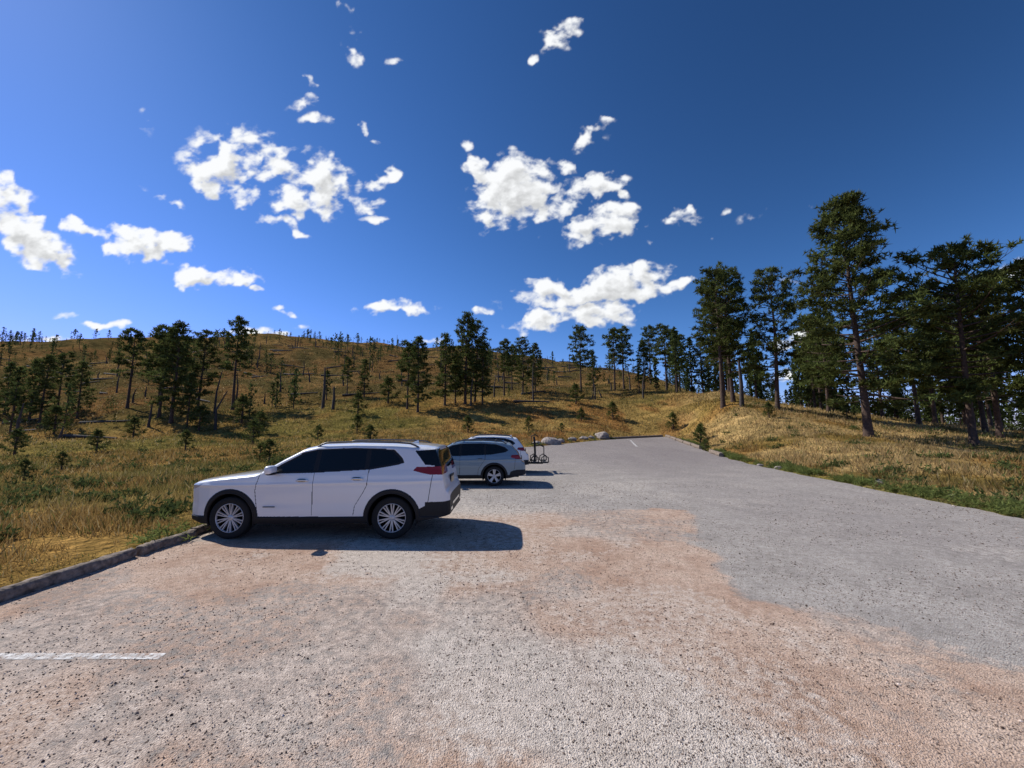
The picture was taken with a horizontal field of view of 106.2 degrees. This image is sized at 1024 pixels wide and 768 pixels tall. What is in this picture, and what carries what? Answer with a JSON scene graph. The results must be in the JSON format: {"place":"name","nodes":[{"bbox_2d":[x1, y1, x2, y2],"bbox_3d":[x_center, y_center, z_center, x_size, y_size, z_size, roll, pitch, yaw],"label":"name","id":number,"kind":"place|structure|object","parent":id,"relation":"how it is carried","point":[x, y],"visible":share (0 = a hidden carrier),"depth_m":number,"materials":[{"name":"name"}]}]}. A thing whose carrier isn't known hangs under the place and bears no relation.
{"place":"outdoors","nodes":[
{"label":"outdoors","id":0,"kind":"place"},
{"bbox_2d":[0,17,1011,379],"bbox_3d":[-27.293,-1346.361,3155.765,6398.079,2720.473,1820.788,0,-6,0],"label":"cloud","id":1,"kind":"structure","parent":0,"point":[514,187],"depth_m":3334.90,"materials":[{"name":"white"}]},
{"bbox_2d":[0,437,1023,767],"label":"parking lot","id":2,"kind":"structure","parent":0,"point":[394,651],"depth_m":3.88,"materials":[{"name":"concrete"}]},
{"bbox_2d":[0,653,165,658],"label":"parking stall line","id":3,"kind":"object","parent":2,"relation":"on","point":[68,657],"visible":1,"depth_m":3.51,"materials":[{"name":"white paint"}]},
{"bbox_2d":[192,439,460,538],"bbox_3d":[-3.748,2.116,8.243,5.125,1.821,2.426,0,-6,0],"label":"parked suv","id":4,"kind":"object","parent":2,"relation":"on","point":[392,488],"visible":1,"depth_m":7.30,"materials":[{"name":"white paint"}]},
{"bbox_2d":[447,439,525,485],"bbox_3d":[-1.917,2.937,14.712,4.845,1.654,2.304,0,-6,0],"label":"parked wagon","id":5,"kind":"object","parent":2,"relation":"on","point":[491,462],"visible":0.62,"depth_m":13.86,"materials":[{"name":"silver paint"}]},
{"bbox_2d":[468,434,528,464],"bbox_3d":[-1.637,3.291,18.345,4.845,1.773,2.304,0,-6,0],"label":"parked crossover","id":6,"kind":"object","parent":2,"relation":"on","point":[515,442],"visible":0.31,"depth_m":17.71,"materials":[{"name":"white paint"}]},
{"bbox_2d":[529,434,548,463],"bbox_3d":[1.191,3.097,18.367,1.042,1.404,1.480,0,-6,0],"label":"bike rack","id":7,"kind":"object","parent":2,"relation":"on","point":[534,460],"visible":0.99,"depth_m":18.30,"materials":[{"name":"black metal"}]},
{"bbox_2d":[0,333,1023,587],"bbox_3d":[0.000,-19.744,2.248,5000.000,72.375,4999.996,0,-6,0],"label":"meadow ground","id":8,"kind":"structure","parent":0,"point":[88,545],"depth_m":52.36,"materials":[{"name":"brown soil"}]},
{"bbox_2d":[0,361,23,413],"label":"pine tree","id":9,"kind":"object","parent":8,"relation":"on","point":[11,366],"visible":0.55,"depth_m":60.27,"materials":[{"name":"green plant"}]},
{"bbox_2d":[0,365,28,416],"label":"pine tree","id":10,"kind":"object","parent":8,"relation":"on","point":[19,369],"visible":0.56,"depth_m":58.16,"materials":[{"name":"green plant"}]},
{"bbox_2d":[0,426,30,455],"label":"pine sapling","id":11,"kind":"object","parent":8,"relation":"on","point":[15,442],"visible":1,"depth_m":28.66,"materials":[{"name":"green plant"}]},
{"bbox_2d":[13,458,38,476],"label":"pine sapling","id":12,"kind":"object","parent":8,"relation":"on","point":[25,467],"visible":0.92,"depth_m":16.16,"materials":[{"name":"green plant"}]},
{"bbox_2d":[7,357,48,418],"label":"pine tree","id":13,"kind":"object","parent":8,"relation":"on","point":[30,371],"visible":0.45,"depth_m":55.98,"materials":[{"name":"green plant"}]},
{"bbox_2d":[24,354,66,422],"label":"pine tree","id":14,"kind":"object","parent":8,"relation":"on","point":[49,359],"visible":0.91,"depth_m":54.22,"materials":[{"name":"green plant"}]},
{"bbox_2d":[38,403,71,433],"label":"pine sapling","id":15,"kind":"object","parent":8,"relation":"on","point":[57,411],"visible":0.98,"depth_m":43.73,"materials":[{"name":"green plant"}]},
{"bbox_2d":[44,351,77,404],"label":"pine tree","id":16,"kind":"object","parent":8,"relation":"on","point":[64,363],"visible":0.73,"depth_m":61.51,"materials":[{"name":"green plant"}]},
{"bbox_2d":[51,451,72,469],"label":"pine sapling","id":17,"kind":"object","parent":8,"relation":"on","point":[64,455],"visible":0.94,"depth_m":19.63,"materials":[{"name":"green plant"}]},
{"bbox_2d":[0,548,136,602],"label":"timber edging","id":18,"kind":"object","parent":8,"relation":"on","point":[24,587],"visible":0.84,"depth_m":5.24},
{"bbox_2d":[65,360,96,417],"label":"pine tree","id":19,"kind":"object","parent":8,"relation":"on","point":[82,378],"visible":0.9,"depth_m":55.31,"materials":[{"name":"green plant"}]},
{"bbox_2d":[87,428,110,451],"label":"pine sapling","id":20,"kind":"object","parent":8,"relation":"on","point":[98,433],"visible":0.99,"depth_m":29.62,"materials":[{"name":"green plant"}]},
{"bbox_2d":[107,327,157,408],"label":"pine tree","id":21,"kind":"object","parent":8,"relation":"on","point":[137,335],"visible":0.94,"depth_m":59.50,"materials":[{"name":"green plant"}]},
{"bbox_2d":[120,415,147,437],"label":"pine sapling","id":22,"kind":"object","parent":8,"relation":"on","point":[133,430],"visible":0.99,"depth_m":41.62,"materials":[{"name":"green plant"}]},
{"bbox_2d":[143,331,180,405],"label":"pine tree","id":23,"kind":"object","parent":8,"relation":"on","point":[155,353],"visible":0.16,"depth_m":61.93,"materials":[{"name":"green plant"}]},
{"bbox_2d":[136,323,196,417],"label":"pine tree","id":24,"kind":"object","parent":8,"relation":"on","point":[157,329],"visible":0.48,"depth_m":53.08,"materials":[{"name":"green plant"}]},
{"bbox_2d":[135,529,197,555],"bbox_3d":[-6.135,2.826,6.869,0.246,0.215,1.139,0,-6,0],"label":"timber edging","id":25,"kind":"object","parent":8,"relation":"on","point":[148,547],"visible":0.81,"depth_m":6.72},
{"bbox_2d":[145,319,203,423],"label":"pine tree","id":26,"kind":"object","parent":8,"relation":"on","point":[166,361],"visible":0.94,"depth_m":51.16,"materials":[{"name":"green plant"}]},
{"bbox_2d":[171,371,200,426],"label":"pine tree","id":27,"kind":"object","parent":8,"relation":"on","point":[190,385],"visible":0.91,"depth_m":49.94,"materials":[{"name":"green plant"}]},
{"bbox_2d":[176,429,195,449],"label":"pine sapling","id":28,"kind":"object","parent":8,"relation":"on","point":[187,434],"visible":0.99,"depth_m":30.60,"materials":[{"name":"green plant"}]},
{"bbox_2d":[184,404,211,430],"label":"pine sapling","id":29,"kind":"object","parent":8,"relation":"on","point":[199,410],"visible":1,"depth_m":46.68,"materials":[{"name":"green plant"}]},
{"bbox_2d":[190,524,211,534],"bbox_3d":[-6.199,3.010,8.534,0.259,0.222,2.081,0,-6,0],"label":"timber edging","id":30,"kind":"object","parent":8,"relation":"on","point":[201,529],"visible":0.09,"depth_m":7.64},
{"bbox_2d":[179,329,226,408],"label":"pine tree","id":31,"kind":"object","parent":8,"relation":"on","point":[209,349],"visible":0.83,"depth_m":57.74,"materials":[{"name":"green plant"}]},
{"bbox_2d":[213,315,258,409],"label":"pine tree","id":32,"kind":"object","parent":8,"relation":"on","point":[240,329],"visible":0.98,"depth_m":62.44,"materials":[{"name":"green plant"}]},
{"bbox_2d":[227,393,256,423],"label":"pine sapling","id":33,"kind":"object","parent":8,"relation":"on","point":[242,399],"visible":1,"depth_m":49.79,"materials":[{"name":"green plant"}]},
{"bbox_2d":[240,418,263,442],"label":"pine sapling","id":34,"kind":"object","parent":8,"relation":"on","point":[253,424],"visible":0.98,"depth_m":35.66,"materials":[{"name":"green plant"}]},
{"bbox_2d":[247,442,266,459],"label":"pine sapling","id":35,"kind":"object","parent":8,"relation":"on","point":[259,445],"visible":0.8,"depth_m":23.60,"materials":[{"name":"green plant"}]},
{"bbox_2d":[247,410,270,432],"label":"pine sapling","id":36,"kind":"object","parent":8,"relation":"on","point":[261,415],"visible":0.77,"depth_m":45.72,"materials":[{"name":"green plant"}]},
{"bbox_2d":[259,438,282,461],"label":"pine sapling","id":37,"kind":"object","parent":8,"relation":"on","point":[267,444],"visible":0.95,"depth_m":23.15,"materials":[{"name":"green plant"}]},
{"bbox_2d":[310,424,323,439],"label":"pine sapling","id":38,"kind":"object","parent":8,"relation":"on","point":[317,429],"visible":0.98,"depth_m":37.66,"materials":[{"name":"green plant"}]},
{"bbox_2d":[0,324,682,433],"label":"distant pine trees","id":39,"kind":"object","parent":8,"relation":"on","point":[70,397],"visible":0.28,"depth_m":109.08,"materials":[{"name":"green plant"}]},
{"bbox_2d":[340,356,356,393],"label":"pine tree","id":40,"kind":"object","parent":8,"relation":"on","point":[348,360],"visible":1,"depth_m":72.46,"materials":[{"name":"green plant"}]},
{"bbox_2d":[350,413,364,432],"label":"pine sapling","id":41,"kind":"object","parent":8,"relation":"on","point":[357,418],"visible":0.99,"depth_m":44.62,"materials":[{"name":"green plant"}]},
{"bbox_2d":[348,392,368,413],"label":"pine sapling","id":42,"kind":"object","parent":8,"relation":"on","point":[358,396],"visible":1,"depth_m":54.88,"materials":[{"name":"green plant"}]},
{"bbox_2d":[356,359,373,397],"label":"pine tree","id":43,"kind":"object","parent":8,"relation":"on","point":[365,363],"visible":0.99,"depth_m":70.42,"materials":[{"name":"green plant"}]},
{"bbox_2d":[362,423,380,440],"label":"pine sapling","id":44,"kind":"object","parent":8,"relation":"on","point":[370,429],"visible":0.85,"depth_m":32.66,"materials":[{"name":"green plant"}]},
{"bbox_2d":[0,331,743,439],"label":"dead tree snags","id":45,"kind":"object","parent":8,"relation":"on","point":[741,399],"visible":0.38,"depth_m":68.17,"materials":[{"name":"brown wood"}]},
{"bbox_2d":[379,376,400,403],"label":"pine sapling","id":46,"kind":"object","parent":8,"relation":"on","point":[387,390],"visible":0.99,"depth_m":62.12,"materials":[{"name":"green plant"}]},
{"bbox_2d":[395,339,422,408],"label":"pine tree","id":47,"kind":"object","parent":8,"relation":"on","point":[408,354],"visible":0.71,"depth_m":58.31,"materials":[{"name":"green plant"}]},
{"bbox_2d":[402,335,434,412],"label":"pine tree","id":48,"kind":"object","parent":8,"relation":"on","point":[418,366],"visible":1,"depth_m":56.29,"materials":[{"name":"green plant"}]},
{"bbox_2d":[431,332,462,405],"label":"pine tree","id":49,"kind":"object","parent":8,"relation":"on","point":[446,359],"visible":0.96,"depth_m":59.29,"materials":[{"name":"green plant"}]},
{"bbox_2d":[446,352,463,402],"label":"pine tree","id":50,"kind":"object","parent":8,"relation":"on","point":[460,393],"visible":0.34,"depth_m":61.13,"materials":[{"name":"green plant"}]},
{"bbox_2d":[461,415,473,431],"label":"pine sapling","id":51,"kind":"object","parent":8,"relation":"on","point":[468,420],"visible":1,"depth_m":43.68,"materials":[{"name":"green plant"}]},
{"bbox_2d":[450,311,485,404],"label":"pine tree","id":52,"kind":"object","parent":8,"relation":"on","point":[466,372],"visible":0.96,"depth_m":60.57,"materials":[{"name":"green plant"}]},
{"bbox_2d":[462,319,496,401],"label":"pine tree","id":53,"kind":"object","parent":8,"relation":"on","point":[482,336],"visible":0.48,"depth_m":62.50,"materials":[{"name":"green plant"}]},
{"bbox_2d":[469,345,492,403],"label":"pine tree","id":54,"kind":"object","parent":8,"relation":"on","point":[483,352],"visible":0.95,"depth_m":60.44,"materials":[{"name":"green plant"}]},
{"bbox_2d":[491,338,515,395],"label":"pine tree","id":55,"kind":"object","parent":8,"relation":"on","point":[506,354],"visible":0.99,"depth_m":69.50,"materials":[{"name":"green plant"}]},
{"bbox_2d":[503,344,519,389],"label":"pine tree","id":56,"kind":"object","parent":8,"relation":"on","point":[512,353],"visible":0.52,"depth_m":78.60,"materials":[{"name":"green plant"}]},
{"bbox_2d":[0,383,1023,541],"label":"meadow shrubs","id":57,"kind":"object","parent":8,"relation":"on","point":[171,508],"visible":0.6,"depth_m":15.23,"materials":[{"name":"green plant"}]},
{"bbox_2d":[511,336,534,391],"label":"pine tree","id":58,"kind":"object","parent":8,"relation":"on","point":[522,350],"visible":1,"depth_m":72.56,"materials":[{"name":"green plant"}]},
{"bbox_2d":[523,416,533,429],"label":"pine sapling","id":59,"kind":"object","parent":8,"relation":"on","point":[530,419],"visible":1,"depth_m":45.76,"materials":[{"name":"green plant"}]},
{"bbox_2d":[526,343,544,390],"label":"pine tree","id":60,"kind":"object","parent":8,"relation":"on","point":[534,364],"visible":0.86,"depth_m":74.61,"materials":[{"name":"green plant"}]},
{"bbox_2d":[541,437,560,444],"bbox_3d":[3.490,5.314,35.205,1.610,0.935,1.521,4,-8,-33],"label":"boulder","id":61,"kind":"object","parent":8,"relation":"on","point":[550,441],"visible":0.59,"depth_m":34.66,"materials":[{"name":"grey stone"}]},
{"bbox_2d":[118,437,1023,544],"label":"roadside weeds","id":62,"kind":"object","parent":8,"relation":"on","point":[1001,507],"visible":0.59,"depth_m":11.33,"materials":[{"name":"green plant"}]},
{"bbox_2d":[568,383,585,403],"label":"pine sapling","id":63,"kind":"object","parent":8,"relation":"on","point":[575,387],"visible":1,"depth_m":60.05,"materials":[{"name":"green plant"}]},
{"bbox_2d":[567,325,594,390],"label":"pine tree","id":64,"kind":"object","parent":8,"relation":"on","point":[580,336],"visible":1,"depth_m":77.86,"materials":[{"name":"green plant"}]},
{"bbox_2d":[585,349,601,390],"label":"pine tree","id":65,"kind":"object","parent":8,"relation":"on","point":[593,360],"visible":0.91,"depth_m":80.53,"materials":[{"name":"green plant"}]},
{"bbox_2d":[595,432,608,437],"bbox_3d":[9.707,5.635,41.566,1.529,0.984,1.503,0,-6,0],"label":"boulder","id":66,"kind":"object","parent":8,"relation":"on","point":[601,434],"visible":0.59,"depth_m":41.06,"materials":[{"name":"grey stone"}]},
{"bbox_2d":[605,401,618,418],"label":"pine sapling","id":67,"kind":"object","parent":8,"relation":"on","point":[612,407],"visible":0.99,"depth_m":51.79,"materials":[{"name":"green plant"}]},
{"bbox_2d":[602,327,627,389],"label":"pine tree","id":68,"kind":"object","parent":8,"relation":"on","point":[613,331],"visible":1,"depth_m":81.04,"materials":[{"name":"green plant"}]},
{"bbox_2d":[607,325,635,388],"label":"pine tree","id":69,"kind":"object","parent":8,"relation":"on","point":[626,345],"visible":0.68,"depth_m":82.69,"materials":[{"name":"green plant"}]},
{"bbox_2d":[599,435,662,439],"bbox_3d":[13.377,5.906,42.651,9.633,0.463,0.284,4,-7,-29],"label":"timber edging","id":70,"kind":"object","parent":8,"relation":"on","point":[625,437],"visible":0.94,"depth_m":42.48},
{"bbox_2d":[633,341,654,388],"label":"pine tree","id":71,"kind":"object","parent":8,"relation":"on","point":[641,346],"visible":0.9,"depth_m":78.82,"materials":[{"name":"green plant"}]},
{"bbox_2d":[637,324,657,383],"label":"pine tree","id":72,"kind":"object","parent":8,"relation":"on","point":[650,329],"visible":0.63,"depth_m":88.92,"materials":[{"name":"green plant"}]},
{"bbox_2d":[651,323,679,390],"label":"pine tree","id":73,"kind":"object","parent":8,"relation":"on","point":[657,350],"visible":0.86,"depth_m":73.90,"materials":[{"name":"green plant"}]},
{"bbox_2d":[665,411,680,429],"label":"pine sapling","id":74,"kind":"object","parent":8,"relation":"on","point":[673,423],"visible":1,"depth_m":47.63,"materials":[{"name":"green plant"}]},
{"bbox_2d":[661,329,687,391],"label":"pine tree","id":75,"kind":"object","parent":8,"relation":"on","point":[681,339],"visible":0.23,"depth_m":77.86,"materials":[{"name":"green plant"}]},
{"bbox_2d":[666,334,688,390],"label":"pine tree","id":76,"kind":"object","parent":8,"relation":"on","point":[683,350],"visible":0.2,"depth_m":82.42,"materials":[{"name":"green plant"}]},
{"bbox_2d":[685,340,715,391],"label":"pine tree","id":77,"kind":"object","parent":8,"relation":"on","point":[698,354],"visible":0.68,"depth_m":74.54,"materials":[{"name":"green plant"}]},
{"bbox_2d":[692,425,709,444],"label":"pine sapling","id":78,"kind":"object","parent":8,"relation":"on","point":[699,430],"visible":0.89,"depth_m":32.66,"materials":[{"name":"green plant"}]},
{"bbox_2d":[699,439,709,450],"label":"pine sapling","id":79,"kind":"object","parent":8,"relation":"on","point":[705,441],"visible":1,"depth_m":29.60,"materials":[{"name":"green plant"}]},
{"bbox_2d":[689,260,746,408],"bbox_3d":[23.600,-5.514,43.751,6.104,16.650,7.286,-4,-8,33],"label":"pine tree","id":80,"kind":"object","parent":8,"relation":"on","point":[712,286],"visible":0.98,"depth_m":43.48,"materials":[{"name":"green plant"}]},
{"bbox_2d":[701,302,740,395],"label":"pine tree","id":81,"kind":"object","parent":8,"relation":"on","point":[707,338],"visible":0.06,"depth_m":56.56,"materials":[{"name":"green plant"}]},
{"bbox_2d":[714,316,739,391],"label":"pine tree","id":82,"kind":"object","parent":8,"relation":"on","point":[728,387],"visible":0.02,"depth_m":60.30,"materials":[{"name":"plant"}]},
{"bbox_2d":[696,266,763,401],"bbox_3d":[25.640,-5.957,45.881,7.325,16.646,7.635,-4,-7,28],"label":"pine tree","id":83,"kind":"object","parent":8,"relation":"on","point":[729,366],"visible":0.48,"depth_m":44.91,"materials":[{"name":"green plant"}]},
{"bbox_2d":[761,401,776,417],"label":"pine sapling","id":84,"kind":"object","parent":8,"relation":"on","point":[768,405],"visible":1,"depth_m":35.90,"materials":[{"name":"green plant"}]},
{"bbox_2d":[739,266,811,409],"bbox_3d":[27.722,-4.922,40.545,6.899,15.680,7.192,-2,-7,15],"label":"pine tree","id":85,"kind":"object","parent":8,"relation":"on","point":[774,347],"visible":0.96,"depth_m":40.45,"materials":[{"name":"green plant"}]},
{"bbox_2d":[791,330,831,408],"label":"pine tree","id":86,"kind":"object","parent":8,"relation":"on","point":[808,394],"visible":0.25,"depth_m":52.31,"materials":[{"name":"green plant"}]},
{"bbox_2d":[795,304,851,411],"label":"pine tree","id":87,"kind":"object","parent":8,"relation":"on","point":[826,313],"visible":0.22,"depth_m":45.41,"materials":[{"name":"green plant"}]},
{"bbox_2d":[828,338,853,411],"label":"pine tree","id":88,"kind":"object","parent":8,"relation":"on","point":[850,379],"visible":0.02,"depth_m":59.11,"materials":[{"name":"green plant"}]},
{"bbox_2d":[664,326,1023,430],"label":"distant pine forest","id":89,"kind":"object","parent":8,"relation":"on","point":[757,389],"visible":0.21,"depth_m":69.83,"materials":[{"name":"green plant"}]},
{"bbox_2d":[839,404,856,418],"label":"pine sapling","id":90,"kind":"object","parent":8,"relation":"on","point":[846,407],"visible":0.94,"depth_m":37.90,"materials":[{"name":"green plant"}]},
{"bbox_2d":[850,319,902,417],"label":"pine tree","id":91,"kind":"object","parent":8,"relation":"on","point":[876,368],"visible":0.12,"depth_m":50.37,"materials":[{"name":"green plant"}]},
{"bbox_2d":[778,189,991,436],"bbox_3d":[26.041,-5.494,29.175,10.752,19.201,10.333,0,-7,-3],"label":"pine tree","id":92,"kind":"object","parent":8,"relation":"on","point":[849,208],"visible":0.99,"depth_m":28.50,"materials":[{"name":"green plant"}]},
{"bbox_2d":[874,352,920,420],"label":"pine tree","id":93,"kind":"object","parent":8,"relation":"on","point":[897,412],"visible":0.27,"depth_m":59.53,"materials":[{"name":"green plant"}]},
{"bbox_2d":[866,290,953,424],"bbox_3d":[39.888,-2.742,38.624,5.120,13.965,6.111,3,-7,-26],"label":"pine tree","id":94,"kind":"object","parent":8,"relation":"on","point":[916,409],"visible":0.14,"depth_m":38.38,"materials":[{"name":"green plant"}]},
{"bbox_2d":[889,339,956,423],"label":"pine tree","id":95,"kind":"object","parent":8,"relation":"on","point":[941,410],"visible":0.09,"depth_m":51.80,"materials":[{"name":"green plant"}]},
{"bbox_2d":[875,299,995,423],"bbox_3d":[45.748,-2.442,42.437,7.822,13.920,9.170,3,-7,-25],"label":"pine tree","id":96,"kind":"object","parent":8,"relation":"on","point":[933,409],"visible":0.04,"depth_m":42.13,"materials":[{"name":"green plant"}]},
{"bbox_2d":[869,233,1023,445],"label":"pine tree","id":97,"kind":"object","parent":8,"relation":"on","point":[964,383],"visible":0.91,"depth_m":26.43,"materials":[{"name":"green plant"}]},
{"bbox_2d":[928,326,992,424],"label":"pine tree","id":98,"kind":"object","parent":8,"relation":"on","point":[963,412],"visible":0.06,"depth_m":46.09,"materials":[{"name":"green plant"}]},
{"bbox_2d":[933,296,1017,431],"bbox_3d":[44.241,-2.040,36.551,6.157,13.424,5.907,-2,-7,20],"label":"pine tree","id":99,"kind":"object","parent":8,"relation":"on","point":[983,420],"visible":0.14,"depth_m":35.92,"materials":[{"name":"green plant"}]},
{"bbox_2d":[928,260,1023,438],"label":"pine tree","id":100,"kind":"object","parent":8,"relation":"on","point":[992,379],"visible":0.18,"depth_m":30.87,"materials":[{"name":"green plant"}]},
{"bbox_2d":[953,316,1013,427],"bbox_3d":[51.755,-0.981,42.566,5.174,13.028,4.893,-5,-8,40],"label":"pine tree","id":101,"kind":"object","parent":8,"relation":"on","point":[989,417],"visible":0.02,"depth_m":41.83,"materials":[{"name":"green plant"}]},
{"bbox_2d":[953,257,1023,409],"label":"pine tree","id":102,"kind":"object","parent":8,"relation":"on","point":[1018,382],"visible":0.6,"depth_m":26.78,"materials":[{"name":"green plant"}]},
{"bbox_2d":[0,0,1023,425],"label":"sky","id":103,"kind":"structure","parent":0,"point":[763,112],"materials":[{"name":"blue"}]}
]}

